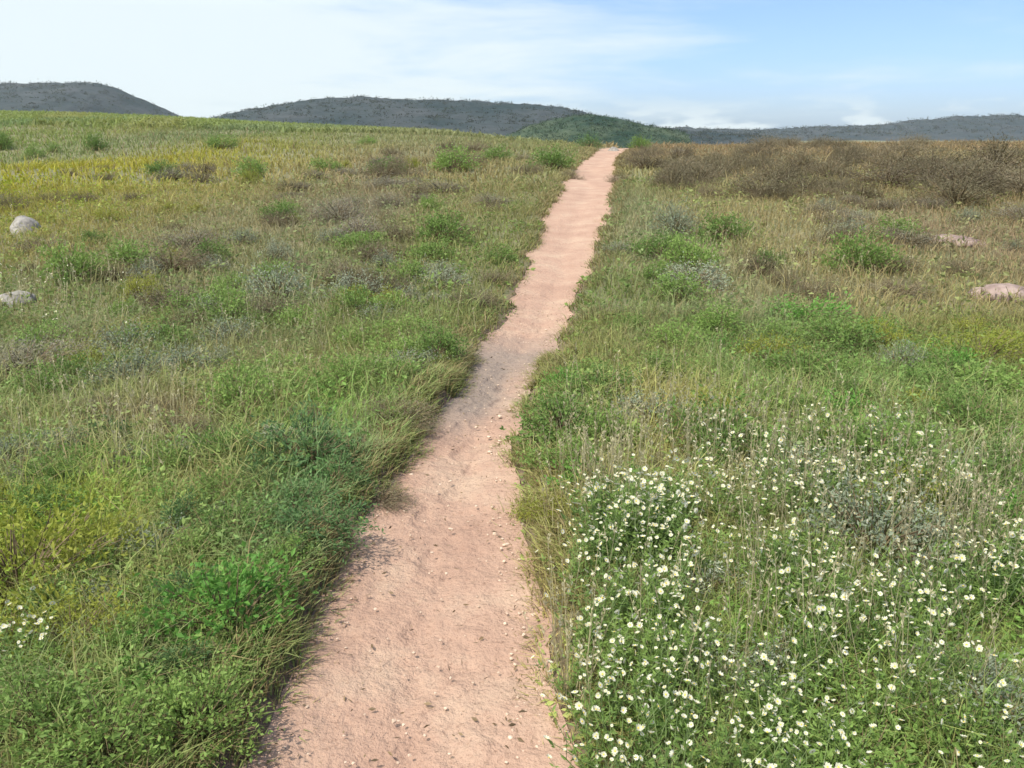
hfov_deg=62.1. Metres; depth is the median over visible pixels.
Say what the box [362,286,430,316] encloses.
leafy shrub
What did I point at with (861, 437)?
leafy shrub
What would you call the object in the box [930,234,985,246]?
rock
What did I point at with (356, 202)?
heather shrub
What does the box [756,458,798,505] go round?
daisy plant
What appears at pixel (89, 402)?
heath shrub
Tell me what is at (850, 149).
heath shrub
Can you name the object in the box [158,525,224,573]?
leafy shrub
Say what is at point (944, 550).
leafy shrub
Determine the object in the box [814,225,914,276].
leafy shrub
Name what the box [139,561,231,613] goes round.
blue green shrub
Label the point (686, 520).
daisy plant
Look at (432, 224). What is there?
leafy shrub
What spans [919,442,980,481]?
daisy plant
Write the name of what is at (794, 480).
daisy plant
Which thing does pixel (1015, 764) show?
daisy plant
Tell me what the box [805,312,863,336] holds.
leafy shrub
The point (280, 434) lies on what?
blue green shrub
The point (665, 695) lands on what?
daisy plant
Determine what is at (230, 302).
leafy shrub
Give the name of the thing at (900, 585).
grey shrub
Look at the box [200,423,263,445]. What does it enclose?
leafy shrub
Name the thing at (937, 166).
heath shrub
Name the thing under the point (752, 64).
sky
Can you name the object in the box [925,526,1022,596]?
daisy plant
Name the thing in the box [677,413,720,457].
daisy plant
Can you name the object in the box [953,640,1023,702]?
grey shrub
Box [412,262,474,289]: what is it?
grey shrub
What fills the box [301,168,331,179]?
heather shrub
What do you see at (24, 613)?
daisy plant
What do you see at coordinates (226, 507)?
grey shrub
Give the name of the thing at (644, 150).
heath shrub
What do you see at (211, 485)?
leafy shrub
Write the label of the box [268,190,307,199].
heather shrub
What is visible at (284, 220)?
heath shrub
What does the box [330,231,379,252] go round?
leafy shrub
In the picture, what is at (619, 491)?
daisy plant
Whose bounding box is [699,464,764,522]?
daisy plant
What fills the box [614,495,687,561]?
daisy plant
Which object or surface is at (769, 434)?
leafy shrub
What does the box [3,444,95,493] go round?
leafy shrub
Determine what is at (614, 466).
daisy plant
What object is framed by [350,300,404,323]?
grey shrub
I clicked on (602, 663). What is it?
daisy plant
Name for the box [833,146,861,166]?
heath shrub
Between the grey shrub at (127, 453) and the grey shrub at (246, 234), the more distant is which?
the grey shrub at (246, 234)
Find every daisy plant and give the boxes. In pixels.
[0,263,25,292]
[0,302,22,329]
[0,600,10,645]
[0,601,54,664]
[0,616,55,679]
[0,621,23,659]
[1,586,35,660]
[6,614,31,663]
[27,273,55,298]
[42,302,67,329]
[52,264,76,289]
[106,319,140,344]
[107,272,126,295]
[530,630,597,699]
[536,525,594,588]
[540,676,659,767]
[544,569,630,651]
[547,623,625,700]
[547,732,624,767]
[548,528,625,596]
[548,659,621,740]
[556,476,653,554]
[557,634,677,735]
[558,564,636,641]
[559,457,621,518]
[561,484,656,555]
[562,657,670,763]
[563,690,675,767]
[566,470,657,536]
[567,546,649,624]
[568,472,649,529]
[569,498,623,571]
[571,465,643,528]
[571,469,641,519]
[574,609,637,690]
[574,643,642,723]
[578,484,645,542]
[580,724,683,767]
[582,469,663,551]
[582,485,686,575]
[585,552,647,631]
[586,511,638,578]
[588,495,656,568]
[591,480,666,524]
[591,593,655,670]
[592,472,648,532]
[592,477,651,528]
[592,490,664,557]
[593,474,653,535]
[594,454,690,523]
[595,470,687,541]
[595,495,657,564]
[595,544,649,600]
[595,644,659,719]
[595,751,642,767]
[597,475,664,541]
[600,607,672,696]
[603,574,710,659]
[604,538,693,623]
[604,682,673,758]
[607,553,695,631]
[610,473,702,539]
[611,548,667,607]
[611,597,727,688]
[611,647,687,737]
[613,669,736,767]
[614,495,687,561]
[615,552,698,635]
[616,468,657,506]
[616,607,673,666]
[618,457,678,505]
[619,458,688,518]
[619,741,667,767]
[621,487,690,553]
[621,500,686,567]
[624,490,703,568]
[625,545,702,622]
[625,709,709,767]
[627,472,670,516]
[632,544,710,604]
[634,638,697,717]
[636,455,706,524]
[636,521,704,582]
[636,681,696,741]
[637,459,687,507]
[642,674,718,759]
[645,599,714,686]
[650,455,700,508]
[651,589,727,655]
[654,472,697,523]
[655,488,691,540]
[658,471,712,531]
[662,511,745,583]
[663,396,714,449]
[663,614,738,695]
[669,438,729,493]
[669,643,764,730]
[672,423,720,466]
[674,421,749,476]
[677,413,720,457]
[677,707,743,767]
[680,634,761,710]
[681,519,762,583]
[685,716,794,767]
[687,464,746,525]
[689,463,749,508]
[693,662,787,758]
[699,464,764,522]
[700,755,766,767]
[704,672,765,738]
[709,410,746,464]
[710,679,803,767]
[711,480,763,537]
[711,716,776,767]
[715,472,761,520]
[715,526,780,580]
[717,537,797,615]
[718,660,795,734]
[721,460,791,525]
[723,434,782,490]
[723,572,800,636]
[724,511,810,574]
[727,418,781,472]
[727,650,790,721]
[729,632,837,729]
[745,564,806,620]
[746,520,833,583]
[747,754,796,767]
[748,593,842,681]
[749,518,818,568]
[750,654,863,750]
[750,715,822,767]
[754,425,839,483]
[755,537,835,604]
[755,698,833,767]
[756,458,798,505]
[756,459,822,524]
[759,590,847,666]
[761,445,848,509]
[762,517,856,585]
[765,462,811,496]
[765,685,840,764]
[770,506,843,554]
[771,519,838,581]
[774,458,843,526]
[774,486,868,559]
[774,627,848,693]
[775,724,849,767]
[776,592,896,679]
[777,408,824,455]
[783,404,867,461]
[784,562,868,645]
[785,522,854,599]
[786,702,876,767]
[788,552,866,627]
[790,699,863,749]
[792,436,860,490]
[793,461,867,514]
[793,744,866,767]
[797,460,878,521]
[802,402,875,451]
[803,439,863,484]
[803,563,850,606]
[805,556,885,624]
[808,589,893,670]
[812,447,869,490]
[813,445,864,490]
[814,454,902,508]
[820,535,901,614]
[820,644,915,727]
[823,442,894,487]
[825,468,879,531]
[826,586,890,668]
[827,410,876,462]
[831,475,891,542]
[832,668,942,750]
[833,456,902,502]
[834,436,870,478]
[834,437,898,484]
[838,614,909,674]
[845,453,903,508]
[845,742,890,767]
[848,602,913,666]
[849,558,925,624]
[850,399,901,455]
[850,428,899,469]
[851,452,922,511]
[854,444,912,489]
[854,472,916,538]
[857,412,906,450]
[859,638,938,715]
[861,459,921,504]
[861,593,925,652]
[865,469,925,524]
[866,444,915,493]
[867,491,933,544]
[870,563,953,638]
[873,410,946,459]
[873,631,962,708]
[874,447,929,492]
[874,548,971,617]
[874,569,960,655]
[876,403,949,448]
[882,593,969,686]
[883,549,952,619]
[888,425,949,481]
[889,534,956,611]
[890,496,971,552]
[891,584,965,646]
[897,523,996,610]
[898,448,966,511]
[898,450,954,500]
[899,671,972,758]
[916,448,993,512]
[918,458,972,502]
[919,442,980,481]
[919,570,997,640]
[920,451,967,486]
[920,607,997,692]
[921,545,1023,619]
[923,452,975,499]
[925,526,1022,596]
[926,640,1023,731]
[939,534,1015,588]
[939,740,985,767]
[945,535,1023,619]
[949,539,1023,602]
[951,497,1009,548]
[954,498,1020,556]
[956,532,1023,597]
[957,526,1023,581]
[957,678,1023,766]
[957,732,1023,767]
[959,491,1023,550]
[963,519,1023,589]
[964,709,1023,767]
[972,521,1023,601]
[975,511,1023,568]
[976,514,1023,571]
[986,516,1023,578]
[987,498,1023,556]
[993,546,1023,619]
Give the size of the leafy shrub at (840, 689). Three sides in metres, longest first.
0.501 x 0.352 x 0.182 m
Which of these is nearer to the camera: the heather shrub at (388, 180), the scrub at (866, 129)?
the heather shrub at (388, 180)
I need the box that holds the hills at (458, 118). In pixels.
[216,96,781,145]
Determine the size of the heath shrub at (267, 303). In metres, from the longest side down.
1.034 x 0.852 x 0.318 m
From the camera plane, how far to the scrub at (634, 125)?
302.18 m
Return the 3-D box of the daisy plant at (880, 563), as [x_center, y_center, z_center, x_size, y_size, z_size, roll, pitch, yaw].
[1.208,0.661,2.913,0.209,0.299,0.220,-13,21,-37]
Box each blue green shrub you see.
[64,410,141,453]
[123,639,221,686]
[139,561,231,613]
[140,485,218,534]
[231,438,289,484]
[232,462,286,495]
[240,393,372,479]
[252,472,343,517]
[266,486,384,565]
[303,448,378,498]
[574,131,603,147]
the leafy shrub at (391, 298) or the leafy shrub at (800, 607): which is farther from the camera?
the leafy shrub at (391, 298)
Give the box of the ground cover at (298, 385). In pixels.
[0,167,1023,767]
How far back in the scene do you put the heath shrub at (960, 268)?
11.21 m
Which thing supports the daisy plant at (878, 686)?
on the ground at (264, 726)
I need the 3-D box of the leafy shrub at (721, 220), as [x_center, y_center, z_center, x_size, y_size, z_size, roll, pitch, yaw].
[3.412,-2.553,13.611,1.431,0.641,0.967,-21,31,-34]
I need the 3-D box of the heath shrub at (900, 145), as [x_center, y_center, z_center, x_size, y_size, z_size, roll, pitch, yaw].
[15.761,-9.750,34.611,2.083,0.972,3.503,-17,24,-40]
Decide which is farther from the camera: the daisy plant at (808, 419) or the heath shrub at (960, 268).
the heath shrub at (960, 268)
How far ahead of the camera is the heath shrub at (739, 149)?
34.70 m
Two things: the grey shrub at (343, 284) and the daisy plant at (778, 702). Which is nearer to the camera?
the daisy plant at (778, 702)
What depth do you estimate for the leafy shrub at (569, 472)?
3.98 m
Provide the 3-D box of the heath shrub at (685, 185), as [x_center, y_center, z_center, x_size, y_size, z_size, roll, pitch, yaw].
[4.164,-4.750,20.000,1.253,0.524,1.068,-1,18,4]
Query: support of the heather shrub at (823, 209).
on the ground at (264, 726)
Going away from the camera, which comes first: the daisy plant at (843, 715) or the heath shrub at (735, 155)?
the daisy plant at (843, 715)
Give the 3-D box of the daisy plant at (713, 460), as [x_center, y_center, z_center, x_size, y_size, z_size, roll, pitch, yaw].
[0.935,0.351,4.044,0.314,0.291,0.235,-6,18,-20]
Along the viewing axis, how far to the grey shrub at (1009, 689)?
2.33 m
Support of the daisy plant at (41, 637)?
on the ground at (264, 726)
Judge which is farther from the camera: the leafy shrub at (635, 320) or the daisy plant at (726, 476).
the leafy shrub at (635, 320)
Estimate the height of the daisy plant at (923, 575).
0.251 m
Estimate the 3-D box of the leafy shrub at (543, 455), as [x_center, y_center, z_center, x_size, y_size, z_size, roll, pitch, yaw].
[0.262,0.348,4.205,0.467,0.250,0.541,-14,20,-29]
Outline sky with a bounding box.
[0,0,1023,129]
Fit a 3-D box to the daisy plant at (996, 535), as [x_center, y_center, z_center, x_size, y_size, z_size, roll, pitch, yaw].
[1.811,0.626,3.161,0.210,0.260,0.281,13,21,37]
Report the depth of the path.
3.07 m
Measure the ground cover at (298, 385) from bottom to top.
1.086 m
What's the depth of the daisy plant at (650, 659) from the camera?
2.49 m
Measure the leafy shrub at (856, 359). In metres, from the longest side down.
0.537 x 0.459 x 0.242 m
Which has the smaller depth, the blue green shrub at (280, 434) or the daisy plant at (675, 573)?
the daisy plant at (675, 573)
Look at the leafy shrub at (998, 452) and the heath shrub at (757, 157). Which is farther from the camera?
the heath shrub at (757, 157)
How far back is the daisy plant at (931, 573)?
2.95 m
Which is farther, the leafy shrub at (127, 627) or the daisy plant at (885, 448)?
the daisy plant at (885, 448)
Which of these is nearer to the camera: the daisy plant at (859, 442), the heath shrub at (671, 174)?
the daisy plant at (859, 442)
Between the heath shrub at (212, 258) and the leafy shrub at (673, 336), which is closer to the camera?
the leafy shrub at (673, 336)
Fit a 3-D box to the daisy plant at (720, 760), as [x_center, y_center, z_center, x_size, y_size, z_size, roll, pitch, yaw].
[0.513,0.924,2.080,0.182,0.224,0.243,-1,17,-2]
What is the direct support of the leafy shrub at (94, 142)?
on the ground at (264, 726)
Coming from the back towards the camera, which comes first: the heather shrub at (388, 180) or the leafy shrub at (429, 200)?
the heather shrub at (388, 180)
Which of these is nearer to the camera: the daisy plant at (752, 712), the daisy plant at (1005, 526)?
the daisy plant at (752, 712)
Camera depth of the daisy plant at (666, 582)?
2.74 m
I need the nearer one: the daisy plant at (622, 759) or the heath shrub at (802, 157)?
the daisy plant at (622, 759)
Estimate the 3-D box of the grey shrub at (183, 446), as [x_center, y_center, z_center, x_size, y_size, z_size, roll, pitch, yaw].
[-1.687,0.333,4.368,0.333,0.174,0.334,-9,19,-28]
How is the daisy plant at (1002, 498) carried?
on the ground at (264, 726)
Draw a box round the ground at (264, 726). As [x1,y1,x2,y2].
[0,122,1023,767]
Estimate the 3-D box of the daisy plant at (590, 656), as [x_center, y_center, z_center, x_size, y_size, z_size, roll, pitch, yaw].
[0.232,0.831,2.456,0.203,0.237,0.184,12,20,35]
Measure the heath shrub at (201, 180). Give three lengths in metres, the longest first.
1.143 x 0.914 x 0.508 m
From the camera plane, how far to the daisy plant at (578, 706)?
2.18 m
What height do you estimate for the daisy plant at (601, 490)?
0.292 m
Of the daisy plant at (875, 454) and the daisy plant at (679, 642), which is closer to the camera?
the daisy plant at (679, 642)
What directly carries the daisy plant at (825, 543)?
on the ground at (264, 726)
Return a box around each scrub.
[0,80,178,115]
[211,93,798,144]
[505,112,694,147]
[669,112,1023,137]
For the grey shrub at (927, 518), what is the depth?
3.48 m
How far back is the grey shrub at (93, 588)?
2.90 m
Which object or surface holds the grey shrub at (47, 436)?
on the ground at (264, 726)
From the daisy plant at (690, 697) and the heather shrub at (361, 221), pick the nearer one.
the daisy plant at (690, 697)
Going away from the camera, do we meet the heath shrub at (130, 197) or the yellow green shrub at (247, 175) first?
the heath shrub at (130, 197)
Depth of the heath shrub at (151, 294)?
8.98 m
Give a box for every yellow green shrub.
[0,471,20,517]
[0,483,156,623]
[0,577,142,680]
[0,584,75,662]
[22,523,91,563]
[34,209,63,222]
[39,502,152,569]
[68,345,110,370]
[72,473,122,506]
[86,204,132,220]
[116,268,163,302]
[149,201,179,212]
[177,202,208,212]
[238,166,262,183]
[279,213,307,222]
[328,280,374,306]
[340,159,351,167]
[374,283,411,305]
[405,156,422,169]
[509,489,584,527]
[676,380,768,426]
[729,329,813,368]
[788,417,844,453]
[840,314,916,343]
[849,457,958,546]
[869,324,917,352]
[887,388,950,412]
[915,323,1023,369]
[939,313,998,340]
[969,325,1023,345]
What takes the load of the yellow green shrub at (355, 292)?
on the ground at (264, 726)
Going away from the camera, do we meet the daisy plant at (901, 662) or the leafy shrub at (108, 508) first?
the daisy plant at (901, 662)
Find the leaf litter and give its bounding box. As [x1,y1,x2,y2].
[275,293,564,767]
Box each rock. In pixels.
[0,290,36,305]
[10,215,41,234]
[608,147,619,150]
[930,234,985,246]
[966,283,1023,302]
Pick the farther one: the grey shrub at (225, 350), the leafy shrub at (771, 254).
the leafy shrub at (771, 254)
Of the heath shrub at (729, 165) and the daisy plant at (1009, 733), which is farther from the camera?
the heath shrub at (729, 165)
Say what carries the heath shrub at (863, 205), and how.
on the ground at (264, 726)
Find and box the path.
[240,148,627,767]
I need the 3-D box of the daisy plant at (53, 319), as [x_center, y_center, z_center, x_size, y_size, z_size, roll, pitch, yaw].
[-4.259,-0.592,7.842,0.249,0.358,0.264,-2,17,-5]
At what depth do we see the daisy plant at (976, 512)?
3.33 m
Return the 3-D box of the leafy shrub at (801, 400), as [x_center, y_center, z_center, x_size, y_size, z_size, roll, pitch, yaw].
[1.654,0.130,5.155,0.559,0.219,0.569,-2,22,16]
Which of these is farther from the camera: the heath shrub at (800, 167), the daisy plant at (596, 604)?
the heath shrub at (800, 167)
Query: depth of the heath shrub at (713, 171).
22.96 m
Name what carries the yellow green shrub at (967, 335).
on the ground at (264, 726)
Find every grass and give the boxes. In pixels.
[0,109,693,147]
[0,161,1023,738]
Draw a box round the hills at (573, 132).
[507,114,690,147]
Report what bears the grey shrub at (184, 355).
on the ground at (264, 726)
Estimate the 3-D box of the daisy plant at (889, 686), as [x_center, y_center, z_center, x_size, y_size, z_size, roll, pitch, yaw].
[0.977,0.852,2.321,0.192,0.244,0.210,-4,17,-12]
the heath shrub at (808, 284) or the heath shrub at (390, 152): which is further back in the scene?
the heath shrub at (390, 152)
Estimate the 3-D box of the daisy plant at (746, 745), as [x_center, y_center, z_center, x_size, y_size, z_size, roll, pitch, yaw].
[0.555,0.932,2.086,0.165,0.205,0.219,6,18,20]
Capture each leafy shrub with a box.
[0,131,17,149]
[0,470,75,518]
[0,481,106,547]
[0,647,110,767]
[0,651,61,717]
[2,318,87,355]
[2,358,74,401]
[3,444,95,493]
[7,637,89,696]
[8,426,54,450]
[12,566,101,629]
[13,655,209,767]
[22,141,47,156]
[32,342,102,386]
[34,236,116,286]
[44,142,63,151]
[49,434,108,465]
[62,535,132,592]
[71,224,115,243]
[79,653,157,710]
[80,594,195,679]
[81,131,113,150]
[86,343,141,374]
[88,494,131,520]
[90,234,177,268]
[97,572,169,616]
[104,294,144,318]
[104,537,318,669]
[107,313,204,350]
[107,541,171,584]
[111,466,152,487]
[121,431,165,448]
[123,651,284,767]
[125,434,202,479]
[125,473,191,524]
[141,159,184,175]
[142,281,218,317]
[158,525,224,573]
[162,643,265,717]
[171,484,286,564]
[180,463,265,509]
[185,285,256,324]
[186,361,279,424]
[186,421,266,471]
[191,229,233,259]
[191,282,251,310]
[194,356,282,399]
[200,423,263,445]
[201,130,240,149]
[206,270,250,291]
[229,156,269,177]
[235,348,316,373]
[241,307,280,327]
[243,255,299,290]
[249,523,326,578]
[253,195,297,220]
[261,362,354,401]
[272,302,334,333]
[273,199,304,212]
[283,410,315,430]
[304,154,344,172]
[306,345,373,393]
[324,278,382,318]
[327,319,389,352]
[328,348,376,374]
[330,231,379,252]
[345,228,389,245]
[352,349,425,386]
[358,136,377,145]
[359,329,421,360]
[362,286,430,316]
[364,153,407,173]
[368,311,436,340]
[381,255,429,283]
[386,326,442,355]
[402,319,473,368]
[405,231,469,260]
[410,204,474,247]
[415,192,450,211]
[427,143,488,171]
[478,141,516,160]
[478,239,520,263]
[499,379,623,446]
[512,427,604,486]
[522,143,582,169]
[535,365,578,394]
[535,443,646,492]
[541,360,647,407]
[556,356,610,385]
[560,612,706,684]
[567,405,647,459]
[567,466,655,513]
[600,524,644,566]
[603,309,651,333]
[618,228,692,258]
[627,134,653,148]
[635,347,712,379]
[636,257,673,283]
[637,316,712,354]
[645,380,774,463]
[646,267,721,306]
[650,227,727,276]
[679,207,755,243]
[680,297,759,339]
[701,329,753,358]
[731,672,876,767]
[736,566,783,601]
[739,420,790,456]
[744,380,828,424]
[745,550,874,622]
[746,333,848,385]
[748,313,832,348]
[750,244,790,268]
[755,291,860,325]
[757,529,867,597]
[759,584,861,656]
[759,651,903,754]
[761,420,851,456]
[791,308,896,359]
[791,406,866,434]
[796,381,834,401]
[797,702,939,767]
[799,405,955,501]
[800,382,884,423]
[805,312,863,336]
[813,371,872,406]
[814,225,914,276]
[827,352,894,382]
[855,211,926,240]
[860,312,907,333]
[870,398,948,439]
[874,655,1016,767]
[886,338,937,360]
[894,361,968,396]
[896,415,978,467]
[903,347,989,384]
[910,354,1023,401]
[916,380,1023,442]
[916,524,978,575]
[916,568,1018,634]
[923,340,988,370]
[935,720,1023,767]
[936,510,1023,567]
[941,446,1023,510]
[959,476,1023,528]
[961,567,1023,629]
[970,433,1023,483]
[980,420,1023,452]
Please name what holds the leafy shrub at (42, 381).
on the ground at (264, 726)
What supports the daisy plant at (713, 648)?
on the ground at (264, 726)
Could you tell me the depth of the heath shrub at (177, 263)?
11.24 m
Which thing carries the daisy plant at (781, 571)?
on the ground at (264, 726)
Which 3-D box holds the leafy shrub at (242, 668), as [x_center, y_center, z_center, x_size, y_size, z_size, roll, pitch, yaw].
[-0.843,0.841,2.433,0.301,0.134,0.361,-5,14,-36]
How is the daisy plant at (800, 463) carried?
on the ground at (264, 726)
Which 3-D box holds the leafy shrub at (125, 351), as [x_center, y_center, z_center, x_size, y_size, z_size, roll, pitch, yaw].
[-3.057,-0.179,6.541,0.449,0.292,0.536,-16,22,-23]
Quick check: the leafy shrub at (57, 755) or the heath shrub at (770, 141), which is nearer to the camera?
the leafy shrub at (57, 755)
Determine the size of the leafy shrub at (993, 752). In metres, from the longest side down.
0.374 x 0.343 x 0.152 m
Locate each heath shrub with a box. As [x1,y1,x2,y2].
[0,189,39,210]
[0,230,68,256]
[4,260,41,273]
[28,188,67,203]
[58,169,79,175]
[59,186,99,202]
[60,391,124,418]
[76,400,137,423]
[79,388,136,406]
[85,259,137,281]
[89,172,119,179]
[119,189,148,200]
[120,274,210,315]
[121,231,225,277]
[128,406,223,441]
[131,390,185,418]
[152,308,213,330]
[162,219,187,231]
[175,391,223,413]
[181,168,219,183]
[184,250,238,268]
[187,160,218,172]
[233,284,313,319]
[233,416,281,436]
[253,209,300,226]
[268,398,330,425]
[271,178,305,191]
[279,254,320,271]
[300,253,379,287]
[330,261,417,294]
[344,234,415,264]
[347,390,450,440]
[354,148,416,178]
[362,474,419,518]
[375,153,409,167]
[375,218,421,242]
[377,144,409,156]
[394,182,430,196]
[397,166,432,177]
[428,145,490,165]
[436,138,456,150]
[438,284,476,309]
[445,219,481,233]
[449,151,478,163]
[455,138,491,152]
[457,283,504,312]
[477,266,522,288]
[504,158,548,174]
[513,152,533,161]
[559,169,585,179]
[602,170,631,182]
[615,147,666,168]
[621,143,659,157]
[638,141,667,155]
[643,159,702,189]
[646,155,688,168]
[647,156,707,185]
[653,150,708,174]
[661,140,700,159]
[666,175,707,191]
[667,149,728,182]
[680,152,732,169]
[687,162,733,176]
[690,160,733,179]
[692,148,754,174]
[694,181,724,198]
[697,173,721,184]
[704,151,726,161]
[715,147,752,168]
[716,166,809,197]
[722,150,750,162]
[726,141,794,157]
[726,247,781,277]
[730,144,754,154]
[731,146,781,169]
[737,152,769,169]
[740,132,788,147]
[741,181,792,200]
[744,147,810,183]
[760,177,812,198]
[760,263,816,289]
[763,156,784,170]
[766,141,827,167]
[768,167,847,190]
[770,160,841,177]
[774,270,851,301]
[777,133,807,146]
[781,243,825,258]
[798,150,861,177]
[799,139,827,149]
[800,180,846,199]
[802,135,837,145]
[805,220,871,245]
[806,175,858,190]
[812,213,835,224]
[820,134,856,147]
[823,139,867,161]
[824,155,941,188]
[825,143,880,157]
[829,178,884,198]
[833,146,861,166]
[848,141,870,151]
[853,153,882,163]
[854,200,885,209]
[856,131,929,171]
[858,272,943,301]
[865,135,937,152]
[865,251,927,275]
[871,140,996,176]
[884,157,931,178]
[891,131,939,145]
[892,171,1010,206]
[902,149,957,178]
[907,177,944,190]
[919,149,1009,185]
[921,154,1012,191]
[924,164,1021,198]
[935,254,992,278]
[946,141,970,146]
[952,146,1023,178]
[954,126,1023,167]
[972,160,1023,201]
[980,181,1018,199]
[981,143,1022,158]
[984,160,1022,179]
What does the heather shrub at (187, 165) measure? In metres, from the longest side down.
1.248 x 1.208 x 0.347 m
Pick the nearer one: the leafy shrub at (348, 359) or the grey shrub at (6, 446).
the grey shrub at (6, 446)
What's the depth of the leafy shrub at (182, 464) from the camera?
4.18 m
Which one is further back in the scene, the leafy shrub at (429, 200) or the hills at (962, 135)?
the hills at (962, 135)
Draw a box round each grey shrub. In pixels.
[0,426,63,466]
[4,458,33,489]
[19,420,88,459]
[58,571,129,625]
[67,343,191,394]
[85,314,171,359]
[86,511,206,573]
[100,317,149,339]
[110,440,156,469]
[125,256,167,280]
[143,338,219,373]
[161,433,211,461]
[179,291,224,316]
[192,308,267,343]
[193,254,233,270]
[201,496,256,518]
[204,342,241,368]
[220,224,262,245]
[235,251,325,302]
[251,422,314,452]
[256,234,297,260]
[309,259,389,301]
[313,226,346,243]
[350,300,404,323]
[365,247,402,267]
[380,342,453,366]
[382,283,427,302]
[410,254,465,284]
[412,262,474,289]
[421,290,448,302]
[602,240,631,253]
[606,385,718,433]
[633,553,767,609]
[645,192,704,235]
[647,251,742,294]
[667,621,757,691]
[709,617,844,713]
[723,439,867,501]
[783,465,1000,588]
[816,196,838,207]
[821,215,873,237]
[845,207,877,222]
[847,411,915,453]
[859,562,953,619]
[864,655,1023,767]
[869,337,933,371]
[886,493,972,547]
[886,630,960,696]
[950,202,985,221]
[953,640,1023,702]
[998,236,1023,251]
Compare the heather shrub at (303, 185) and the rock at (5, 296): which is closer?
the rock at (5, 296)
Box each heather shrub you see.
[0,322,118,385]
[147,165,196,179]
[155,222,232,250]
[172,161,200,170]
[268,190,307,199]
[292,180,312,189]
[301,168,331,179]
[310,188,368,222]
[331,165,357,175]
[331,207,390,235]
[333,193,368,206]
[354,171,427,191]
[364,190,411,208]
[404,175,424,184]
[405,191,432,202]
[416,175,470,192]
[468,191,518,206]
[790,199,858,218]
[816,206,877,227]
[835,193,870,206]
[867,195,910,209]
[867,222,966,251]
[908,195,957,209]
[979,200,1023,222]
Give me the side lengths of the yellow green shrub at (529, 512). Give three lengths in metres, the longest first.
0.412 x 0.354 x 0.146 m
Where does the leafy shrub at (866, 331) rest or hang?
on the ground at (264, 726)
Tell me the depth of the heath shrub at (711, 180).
20.84 m
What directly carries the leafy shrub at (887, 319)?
on the ground at (264, 726)
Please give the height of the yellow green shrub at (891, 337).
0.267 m
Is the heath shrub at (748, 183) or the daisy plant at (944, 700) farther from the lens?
the heath shrub at (748, 183)
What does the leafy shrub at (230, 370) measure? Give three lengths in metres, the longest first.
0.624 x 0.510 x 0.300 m
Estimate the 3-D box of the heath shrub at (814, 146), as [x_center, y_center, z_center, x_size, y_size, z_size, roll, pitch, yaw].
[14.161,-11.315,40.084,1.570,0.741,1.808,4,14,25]
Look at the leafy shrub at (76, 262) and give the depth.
10.50 m
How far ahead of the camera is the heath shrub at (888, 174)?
20.03 m
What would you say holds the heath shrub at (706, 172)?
on the ground at (264, 726)
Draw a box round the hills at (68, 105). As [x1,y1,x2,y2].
[0,82,178,116]
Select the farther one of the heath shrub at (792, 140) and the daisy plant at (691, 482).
the heath shrub at (792, 140)
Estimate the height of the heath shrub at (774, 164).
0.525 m
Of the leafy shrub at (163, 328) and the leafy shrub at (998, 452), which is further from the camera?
the leafy shrub at (163, 328)
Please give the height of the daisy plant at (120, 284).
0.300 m
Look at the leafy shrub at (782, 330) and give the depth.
7.51 m
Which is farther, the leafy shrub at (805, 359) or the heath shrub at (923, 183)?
the heath shrub at (923, 183)
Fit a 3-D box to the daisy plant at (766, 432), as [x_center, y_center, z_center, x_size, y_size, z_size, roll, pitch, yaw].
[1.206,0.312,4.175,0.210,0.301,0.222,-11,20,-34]
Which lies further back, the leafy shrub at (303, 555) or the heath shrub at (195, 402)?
the heath shrub at (195, 402)
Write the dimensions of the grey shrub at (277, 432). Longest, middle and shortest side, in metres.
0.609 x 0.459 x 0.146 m
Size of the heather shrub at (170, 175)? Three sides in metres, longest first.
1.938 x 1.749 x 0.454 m
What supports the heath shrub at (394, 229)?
on the ground at (264, 726)
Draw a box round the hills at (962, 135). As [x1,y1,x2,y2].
[678,115,1023,140]
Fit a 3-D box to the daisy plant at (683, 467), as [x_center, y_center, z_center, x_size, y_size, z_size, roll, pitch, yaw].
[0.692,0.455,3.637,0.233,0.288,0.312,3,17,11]
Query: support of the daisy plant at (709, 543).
on the ground at (264, 726)
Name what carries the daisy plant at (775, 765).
on the ground at (264, 726)
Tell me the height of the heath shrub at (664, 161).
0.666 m
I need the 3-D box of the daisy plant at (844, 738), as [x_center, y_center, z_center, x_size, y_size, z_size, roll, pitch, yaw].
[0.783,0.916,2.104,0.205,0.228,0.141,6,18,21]
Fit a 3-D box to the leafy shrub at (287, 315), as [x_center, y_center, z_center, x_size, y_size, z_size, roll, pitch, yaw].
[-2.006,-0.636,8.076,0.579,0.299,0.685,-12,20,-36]
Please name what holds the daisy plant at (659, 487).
on the ground at (264, 726)
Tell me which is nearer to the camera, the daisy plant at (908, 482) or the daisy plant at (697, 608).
the daisy plant at (697, 608)
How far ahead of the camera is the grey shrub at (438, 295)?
9.36 m
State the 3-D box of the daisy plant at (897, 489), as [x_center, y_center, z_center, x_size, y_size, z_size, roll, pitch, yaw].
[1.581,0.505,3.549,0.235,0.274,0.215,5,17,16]
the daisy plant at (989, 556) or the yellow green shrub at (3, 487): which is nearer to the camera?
the daisy plant at (989, 556)
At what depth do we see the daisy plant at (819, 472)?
3.66 m
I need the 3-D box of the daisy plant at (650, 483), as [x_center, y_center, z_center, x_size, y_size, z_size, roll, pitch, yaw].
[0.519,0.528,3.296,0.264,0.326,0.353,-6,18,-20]
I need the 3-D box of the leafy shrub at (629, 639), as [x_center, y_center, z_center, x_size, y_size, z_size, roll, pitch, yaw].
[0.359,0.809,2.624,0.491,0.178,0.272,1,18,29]
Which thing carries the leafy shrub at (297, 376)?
on the ground at (264, 726)

